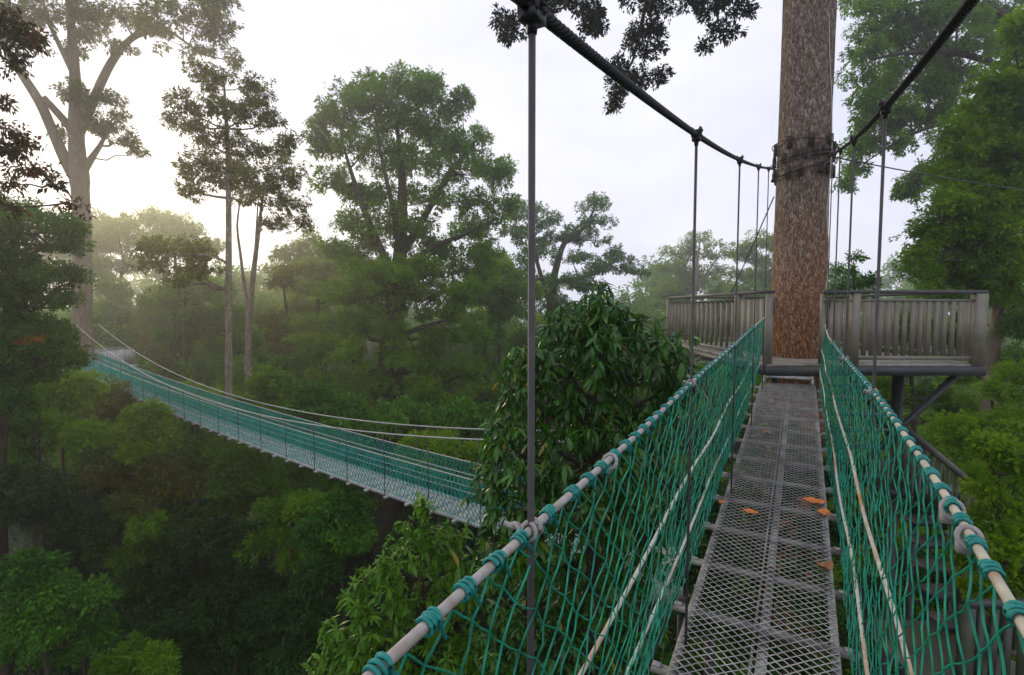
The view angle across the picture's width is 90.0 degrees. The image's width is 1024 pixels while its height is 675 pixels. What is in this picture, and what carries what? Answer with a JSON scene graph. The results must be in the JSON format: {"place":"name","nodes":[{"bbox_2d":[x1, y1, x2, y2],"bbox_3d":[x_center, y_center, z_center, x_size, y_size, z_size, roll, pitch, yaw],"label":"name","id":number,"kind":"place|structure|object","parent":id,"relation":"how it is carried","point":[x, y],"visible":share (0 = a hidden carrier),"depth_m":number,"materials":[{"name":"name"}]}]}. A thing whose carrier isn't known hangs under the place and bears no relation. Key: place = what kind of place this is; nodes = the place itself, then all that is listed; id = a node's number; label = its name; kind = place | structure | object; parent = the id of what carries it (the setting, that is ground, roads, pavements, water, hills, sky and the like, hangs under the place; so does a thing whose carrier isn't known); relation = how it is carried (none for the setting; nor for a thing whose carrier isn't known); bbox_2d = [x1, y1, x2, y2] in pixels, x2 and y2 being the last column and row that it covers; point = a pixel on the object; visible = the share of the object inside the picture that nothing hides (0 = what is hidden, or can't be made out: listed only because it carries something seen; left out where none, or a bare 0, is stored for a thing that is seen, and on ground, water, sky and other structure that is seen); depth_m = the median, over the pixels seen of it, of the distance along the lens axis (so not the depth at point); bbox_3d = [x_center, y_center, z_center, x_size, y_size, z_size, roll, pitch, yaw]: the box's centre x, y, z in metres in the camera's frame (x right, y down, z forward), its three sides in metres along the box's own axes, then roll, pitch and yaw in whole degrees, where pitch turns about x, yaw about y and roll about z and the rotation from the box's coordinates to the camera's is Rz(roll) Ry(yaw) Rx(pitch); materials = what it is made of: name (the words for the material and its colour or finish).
{"place":"outdoors","nodes":[
{"label":"outdoors","id":0,"kind":"place"},
{"bbox_2d":[0,0,1023,322],"label":"sky","id":1,"kind":"structure","parent":0,"point":[642,160],"materials":[{"name":"white"}]},
{"bbox_2d":[8,321,1023,674],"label":"ground","id":2,"kind":"structure","parent":0,"point":[334,591],"depth_m":26.35,"materials":[{"name":"green plant"}]},
{"bbox_2d":[0,454,90,674],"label":"tree","id":3,"kind":"object","parent":2,"relation":"on","point":[35,495],"visible":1,"depth_m":12.05,"materials":[{"name":"green plant"}]},
{"bbox_2d":[0,0,96,220],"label":"overhanging tree","id":4,"kind":"object","parent":2,"relation":"on","point":[20,140],"visible":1,"depth_m":5.39,"materials":[{"name":"green plant"}]},
{"bbox_2d":[0,194,98,674],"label":"shady tree","id":5,"kind":"object","parent":2,"relation":"on","point":[33,340],"visible":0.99,"depth_m":11.56,"materials":[{"name":"green plant"}]},
{"bbox_2d":[0,543,123,674],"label":"tree","id":6,"kind":"object","parent":2,"relation":"on","point":[60,609],"visible":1,"depth_m":9.73,"materials":[{"name":"green plant"}]},
{"bbox_2d":[7,381,116,567],"bbox_3d":[-12.200,7.344,13.710,3.018,12.770,1.993,-1,4,-15],"label":"understory bush","id":7,"kind":"object","parent":2,"relation":"on","point":[42,426],"visible":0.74,"depth_m":13.25,"materials":[{"name":"green plant"}]},
{"bbox_2d":[35,365,109,636],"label":"tree","id":8,"kind":"object","parent":2,"relation":"on","point":[80,389],"visible":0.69,"depth_m":14.60,"materials":[{"name":"green plant"}]},
{"bbox_2d":[29,207,122,267],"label":"forest tree","id":9,"kind":"object","parent":2,"relation":"on","point":[65,257],"visible":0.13,"depth_m":55.54,"materials":[{"name":"green plant"}]},
{"bbox_2d":[26,487,130,674],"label":"tree","id":10,"kind":"object","parent":2,"relation":"on","point":[84,529],"visible":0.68,"depth_m":14.05,"materials":[{"name":"green plant"}]},
{"bbox_2d":[45,410,119,496],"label":"tree","id":11,"kind":"object","parent":2,"relation":"on","point":[90,457],"visible":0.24,"depth_m":19.69,"materials":[{"name":"green plant"}]},
{"bbox_2d":[68,374,147,571],"bbox_3d":[-15.031,6.758,19.342,3.068,10.923,2.732,3,4,38],"label":"understory bush","id":12,"kind":"object","parent":2,"relation":"on","point":[111,404],"visible":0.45,"depth_m":18.57,"materials":[{"name":"green plant"}]},
{"bbox_2d":[0,0,245,491],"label":"emergent tree","id":13,"kind":"object","parent":2,"relation":"on","point":[77,124],"visible":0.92,"depth_m":24.17,"materials":[{"name":"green plant"}]},
{"bbox_2d":[66,347,136,371],"bbox_3d":[-20.377,1.063,25.309,2.209,0.995,2.000,0,3,0],"label":"landing platform","id":14,"kind":"object","parent":13,"relation":"attached to","point":[127,355],"visible":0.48,"depth_m":25.80,"materials":[{"name":"grey paint"}]},
{"bbox_2d":[78,324,634,569],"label":"rope bridge","id":15,"kind":"structure","parent":14,"relation":"attached to","point":[386,485],"depth_m":11.98,"materials":[{"name":"fabric"}]},
{"bbox_2d":[69,272,180,356],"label":"forest tree","id":16,"kind":"object","parent":2,"relation":"on","point":[114,301],"visible":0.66,"depth_m":39.24,"materials":[{"name":"green plant"}]},
{"bbox_2d":[80,487,173,631],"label":"tree","id":17,"kind":"object","parent":2,"relation":"on","point":[138,541],"visible":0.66,"depth_m":14.02,"materials":[{"name":"green plant"}]},
{"bbox_2d":[92,210,173,318],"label":"forest tree","id":18,"kind":"object","parent":2,"relation":"on","point":[113,235],"visible":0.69,"depth_m":47.16,"materials":[{"name":"green plant"}]},
{"bbox_2d":[87,629,182,674],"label":"understory bush","id":19,"kind":"object","parent":2,"relation":"on","point":[143,656],"visible":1,"depth_m":10.75,"materials":[{"name":"green plant"}]},
{"bbox_2d":[66,450,214,616],"bbox_3d":[-10.995,8.443,15.301,3.903,10.491,2.461,1,4,15],"label":"understory bush","id":20,"kind":"object","parent":2,"relation":"on","point":[173,480],"visible":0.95,"depth_m":14.73,"materials":[{"name":"green plant"}]},
{"bbox_2d":[100,397,183,628],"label":"tree","id":21,"kind":"object","parent":2,"relation":"on","point":[143,431],"visible":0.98,"depth_m":15.19,"materials":[{"name":"green plant"}]},
{"bbox_2d":[95,562,214,665],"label":"tree","id":22,"kind":"object","parent":2,"relation":"on","point":[136,584],"visible":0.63,"depth_m":13.62,"materials":[{"name":"green plant"}]},
{"bbox_2d":[125,285,222,376],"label":"forest tree","id":23,"kind":"object","parent":2,"relation":"on","point":[148,345],"visible":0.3,"depth_m":37.11,"materials":[{"name":"green plant"}]},
{"bbox_2d":[132,204,224,273],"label":"forest tree","id":24,"kind":"object","parent":2,"relation":"on","point":[164,223],"visible":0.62,"depth_m":53.05,"materials":[{"name":"green plant"}]},
{"bbox_2d":[136,266,234,384],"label":"forest tree","id":25,"kind":"object","parent":2,"relation":"on","point":[184,311],"visible":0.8,"depth_m":31.08,"materials":[{"name":"green plant"}]},
{"bbox_2d":[164,378,210,511],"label":"tree","id":26,"kind":"object","parent":2,"relation":"on","point":[192,383],"visible":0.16,"depth_m":19.79,"materials":[{"name":"green plant"}]},
{"bbox_2d":[125,57,304,666],"bbox_3d":[-9.788,2.353,17.093,5.934,22.825,2.300,0,3,0],"label":"slender tree","id":27,"kind":"object","parent":2,"relation":"on","point":[195,253],"visible":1,"depth_m":16.53,"materials":[{"name":"green plant"}]},
{"bbox_2d":[186,279,269,383],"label":"forest tree","id":28,"kind":"object","parent":2,"relation":"on","point":[213,326],"visible":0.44,"depth_m":33.91,"materials":[{"name":"green plant"}]},
{"bbox_2d":[199,384,256,569],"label":"tree","id":29,"kind":"object","parent":2,"relation":"on","point":[237,393],"visible":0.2,"depth_m":18.53,"materials":[{"name":"green plant"}]},
{"bbox_2d":[168,430,293,669],"bbox_3d":[-9.011,8.362,16.644,4.002,10.948,2.800,1,4,21],"label":"tree","id":30,"kind":"object","parent":2,"relation":"on","point":[248,471],"visible":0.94,"depth_m":15.85,"materials":[{"name":"green plant"}]},
{"bbox_2d":[233,362,303,591],"bbox_3d":[-9.378,7.204,20.100,3.276,12.521,2.575,-3,5,-43],"label":"understory bush","id":31,"kind":"object","parent":2,"relation":"on","point":[268,387],"visible":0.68,"depth_m":19.59,"materials":[{"name":"green plant"}]},
{"bbox_2d":[223,139,316,564],"bbox_3d":[-9.987,2.563,21.366,3.804,20.942,3.006,-1,4,-20],"label":"forked tree","id":32,"kind":"object","parent":2,"relation":"on","point":[272,181],"visible":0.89,"depth_m":20.75,"materials":[{"name":"green plant"}]},
{"bbox_2d":[232,282,312,321],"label":"forest tree","id":33,"kind":"object","parent":2,"relation":"on","point":[239,292],"visible":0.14,"depth_m":59.36,"materials":[{"name":"green plant"}]},
{"bbox_2d":[232,487,330,674],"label":"tree","id":34,"kind":"object","parent":2,"relation":"on","point":[283,515],"visible":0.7,"depth_m":13.21,"materials":[{"name":"green plant"}]},
{"bbox_2d":[253,262,310,370],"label":"forest tree","id":35,"kind":"object","parent":2,"relation":"on","point":[275,330],"visible":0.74,"depth_m":29.29,"materials":[{"name":"green plant"}]},
{"bbox_2d":[254,555,346,674],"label":"understory bush","id":36,"kind":"object","parent":2,"relation":"on","point":[310,586],"visible":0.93,"depth_m":10.11,"materials":[{"name":"green plant"}]},
{"bbox_2d":[261,225,346,296],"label":"forest tree","id":37,"kind":"object","parent":2,"relation":"on","point":[300,248],"visible":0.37,"depth_m":43.25,"materials":[{"name":"green plant"}]},
{"bbox_2d":[256,330,366,450],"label":"forest tree","id":38,"kind":"object","parent":2,"relation":"on","point":[338,381],"visible":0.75,"depth_m":26.37,"materials":[{"name":"green plant"}]},
{"bbox_2d":[272,241,362,369],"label":"forest tree","id":39,"kind":"object","parent":2,"relation":"on","point":[322,270],"visible":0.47,"depth_m":35.63,"materials":[{"name":"green plant"}]},
{"bbox_2d":[279,305,365,480],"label":"forest tree","id":40,"kind":"object","parent":2,"relation":"on","point":[311,327],"visible":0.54,"depth_m":28.72,"materials":[{"name":"green plant"}]},
{"bbox_2d":[288,479,377,674],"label":"tree","id":41,"kind":"object","parent":2,"relation":"on","point":[342,519],"visible":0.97,"depth_m":10.94,"materials":[{"name":"green plant"}]},
{"bbox_2d":[267,379,411,626],"bbox_3d":[-5.686,7.448,17.548,2.786,12.433,4.302,3,4,40],"label":"understory bush","id":42,"kind":"object","parent":2,"relation":"on","point":[318,397],"visible":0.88,"depth_m":16.51,"materials":[{"name":"green plant"}]},
{"bbox_2d":[0,291,708,541],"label":"thicket foliage","id":43,"kind":"object","parent":2,"relation":"on","point":[305,478],"visible":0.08,"depth_m":30.98,"materials":[{"name":"green plant"}]},
{"bbox_2d":[8,388,761,674],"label":"undergrowth","id":44,"kind":"object","parent":2,"relation":"on","point":[223,668],"visible":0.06,"depth_m":20.09,"materials":[{"name":"green plant"}]},
{"bbox_2d":[300,491,491,674],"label":"leaved shrub","id":45,"kind":"object","parent":2,"relation":"on","point":[419,548],"visible":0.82,"depth_m":5.59,"materials":[{"name":"green plant"}]},
{"bbox_2d":[319,252,494,564],"bbox_3d":[-5.268,4.057,24.738,8.961,16.247,4.997,0,3,0],"label":"vine covered tree","id":46,"kind":"object","parent":2,"relation":"on","point":[399,287],"visible":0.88,"depth_m":24.52,"materials":[{"name":"green plant"}]},
{"bbox_2d":[301,59,525,536],"bbox_3d":[-5.278,-1.789,28.195,11.606,25.668,6.372,-1,4,-17],"label":"broad tree","id":47,"kind":"object","parent":2,"relation":"on","point":[420,90],"visible":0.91,"depth_m":27.04,"materials":[{"name":"green plant"}]},
{"bbox_2d":[392,426,490,673],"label":"tree","id":48,"kind":"object","parent":2,"relation":"on","point":[448,447],"visible":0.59,"depth_m":14.81,"materials":[{"name":"green plant"}]},
{"bbox_2d":[375,393,518,555],"bbox_3d":[-2.325,7.561,19.525,5.743,10.969,2.612,0,3,0],"label":"understory bush","id":49,"kind":"object","parent":2,"relation":"on","point":[467,415],"visible":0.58,"depth_m":18.87,"materials":[{"name":"green plant"}]},
{"bbox_2d":[451,284,521,408],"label":"forest tree","id":50,"kind":"object","parent":2,"relation":"on","point":[505,311],"visible":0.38,"depth_m":32.97,"materials":[{"name":"green plant"}]},
{"bbox_2d":[473,250,526,346],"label":"forest tree","id":51,"kind":"object","parent":2,"relation":"on","point":[509,256],"visible":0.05,"depth_m":58.16,"materials":[{"name":"green plant"}]},
{"bbox_2d":[456,243,547,383],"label":"forest tree","id":52,"kind":"object","parent":2,"relation":"on","point":[514,290],"visible":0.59,"depth_m":32.19,"materials":[{"name":"green plant"}]},
{"bbox_2d":[22,251,1023,360],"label":"distant wood","id":53,"kind":"object","parent":2,"relation":"on","point":[647,283],"visible":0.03,"depth_m":68.98,"materials":[{"name":"green plant"}]},
{"bbox_2d":[486,334,616,488],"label":"forest tree","id":54,"kind":"object","parent":2,"relation":"on","point":[500,368],"visible":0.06,"depth_m":23.57,"materials":[{"name":"green plant"}]},
{"bbox_2d":[495,314,622,425],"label":"forest tree","id":55,"kind":"object","parent":2,"relation":"on","point":[514,337],"visible":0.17,"depth_m":34.76,"materials":[{"name":"green plant"}]},
{"bbox_2d":[485,190,651,422],"bbox_3d":[4.059,-1.643,40.400,13.805,19.290,6.638,0,3,0],"label":"misty tree","id":56,"kind":"object","parent":2,"relation":"on","point":[576,281],"visible":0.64,"depth_m":39.26,"materials":[{"name":"green plant"}]},
{"bbox_2d":[452,282,709,674],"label":"leaved shrub","id":57,"kind":"object","parent":2,"relation":"on","point":[593,334],"visible":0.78,"depth_m":4.84,"materials":[{"name":"green plant"}]},
{"bbox_2d":[629,302,665,345],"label":"hazy tree","id":58,"kind":"object","parent":2,"relation":"on","point":[636,309],"visible":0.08,"depth_m":50.79,"materials":[{"name":"green plant"}]},
{"bbox_2d":[487,0,836,674],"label":"tree","id":59,"kind":"object","parent":2,"relation":"on","point":[800,262],"visible":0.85,"depth_m":7.62,"materials":[{"name":"brown plant"}]},
{"bbox_2d":[666,290,988,674],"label":"viewing platform","id":60,"kind":"structure","parent":59,"relation":"attached to","point":[972,323],"depth_m":6.74,"materials":[{"name":"weathered grey wood"},{"name":"dark wood"},{"name":"dark steel"}]},
{"bbox_2d":[362,0,1023,674],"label":"rope bridge","id":61,"kind":"structure","parent":60,"relation":"attached to","point":[534,16],"depth_m":2.03,"materials":[{"name":"fabric"}]},
{"bbox_2d":[741,508,758,513],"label":"fallen leaf","id":62,"kind":"object","parent":61,"relation":"on","point":[748,510],"visible":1,"depth_m":3.36,"materials":[{"name":"orange plant"}]},
{"bbox_2d":[799,497,825,503],"bbox_3d":[2.056,1.114,3.491,0.144,0.026,0.100,-1,4,-12],"label":"fallen leaf","id":63,"kind":"object","parent":61,"relation":"on","point":[814,500],"visible":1,"depth_m":3.50,"materials":[{"name":"orange plant"}]},
{"bbox_2d":[817,560,832,569],"bbox_3d":[1.686,1.229,2.758,0.116,0.036,0.077,-6,7,-59],"label":"fallen leaf","id":64,"kind":"object","parent":61,"relation":"on","point":[828,565],"visible":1,"depth_m":2.78,"materials":[{"name":"brown plant"}]},
{"bbox_2d":[818,508,831,516],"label":"fallen leaf","id":65,"kind":"object","parent":61,"relation":"on","point":[824,511],"visible":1,"depth_m":3.35,"materials":[{"name":"orange plant"}]},
{"bbox_2d":[826,15,831,289],"bbox_3d":[4.549,-2.760,7.297,0.132,5.076,0.333,1,3,9],"label":"hanging cord","id":66,"kind":"object","parent":59,"relation":"hanging from","point":[831,150],"visible":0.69,"depth_m":7.38,"materials":[{"name":"fabric"}]},
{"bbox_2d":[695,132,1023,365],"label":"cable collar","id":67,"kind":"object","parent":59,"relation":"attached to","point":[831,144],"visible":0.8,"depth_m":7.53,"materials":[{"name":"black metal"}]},
{"bbox_2d":[624,547,715,674],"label":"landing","id":68,"kind":"object","parent":2,"relation":"on","point":[709,643],"visible":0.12,"depth_m":6.67,"materials":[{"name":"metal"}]},
{"bbox_2d":[641,229,740,319],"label":"hazy tree","id":69,"kind":"object","parent":2,"relation":"on","point":[681,262],"visible":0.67,"depth_m":65.80,"materials":[{"name":"green plant"}]},
{"bbox_2d":[662,287,771,534],"bbox_3d":[7.159,4.457,17.640,4.611,12.396,3.242,0,3,0],"label":"understory tree","id":70,"kind":"object","parent":2,"relation":"on","point":[759,379],"visible":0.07,"depth_m":17.11,"materials":[{"name":"green plant"}]},
{"bbox_2d":[613,402,879,674],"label":"understory tree","id":71,"kind":"object","parent":2,"relation":"on","point":[694,570],"visible":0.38,"depth_m":5.38,"materials":[{"name":"green plant"}]},
{"bbox_2d":[720,227,773,299],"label":"hazy tree","id":72,"kind":"object","parent":2,"relation":"on","point":[747,246],"visible":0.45,"depth_m":56.37,"materials":[{"name":"green plant"}]},
{"bbox_2d":[653,346,1023,674],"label":"slope foliage","id":73,"kind":"object","parent":2,"relation":"on","point":[951,455],"visible":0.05,"depth_m":15.97,"materials":[{"name":"green plant"}]},
{"bbox_2d":[828,249,883,674],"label":"understory tree","id":74,"kind":"object","parent":2,"relation":"on","point":[862,282],"visible":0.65,"depth_m":12.34,"materials":[{"name":"green plant"}]},
{"bbox_2d":[836,308,1006,442],"bbox_3d":[12.120,2.961,15.384,5.238,7.942,2.875,-1,4,-15],"label":"understory tree","id":75,"kind":"object","parent":2,"relation":"on","point":[915,396],"visible":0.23,"depth_m":15.21,"materials":[{"name":"green plant"}]},
{"bbox_2d":[836,498,1011,674],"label":"understory tree","id":76,"kind":"object","parent":2,"relation":"on","point":[922,573],"visible":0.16,"depth_m":8.22,"materials":[{"name":"green plant"}]},
{"bbox_2d":[827,376,1023,674],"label":"staircase","id":77,"kind":"structure","parent":2,"relation":"on","point":[969,645],"depth_m":5.49,"materials":[{"name":"metal"}]},
{"bbox_2d":[830,0,1023,204],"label":"drooping tree","id":78,"kind":"object","parent":2,"relation":"on","point":[940,77],"visible":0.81,"depth_m":19.10,"materials":[{"name":"green plant"}]},
{"bbox_2d":[888,4,1023,308],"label":"leafy tree","id":79,"kind":"object","parent":2,"relation":"on","point":[969,236],"visible":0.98,"depth_m":10.03,"materials":[{"name":"green plant"}]},
{"bbox_2d":[905,170,1023,459],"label":"pale trunk tree","id":80,"kind":"object","parent":2,"relation":"on","point":[1001,318],"visible":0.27,"depth_m":12.89,"materials":[{"name":"green plant"}]},
{"bbox_2d":[925,357,1023,519],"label":"understory tree","id":81,"kind":"object","parent":2,"relation":"on","point":[955,430],"visible":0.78,"depth_m":10.84,"materials":[{"name":"green plant"}]},
{"bbox_2d":[935,457,1023,564],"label":"understory tree","id":82,"kind":"object","parent":2,"relation":"on","point":[971,470],"visible":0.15,"depth_m":8.61,"materials":[{"name":"green plant"}]},
{"bbox_2d":[938,428,1023,653],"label":"understory tree","id":83,"kind":"object","parent":2,"relation":"on","point":[995,495],"visible":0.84,"depth_m":4.96,"materials":[{"name":"green plant"}]},
{"bbox_2d":[974,574,1023,661],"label":"understory tree","id":84,"kind":"object","parent":2,"relation":"on","point":[1013,658],"depth_m":6.30,"materials":[{"name":"green plant"}]}
]}

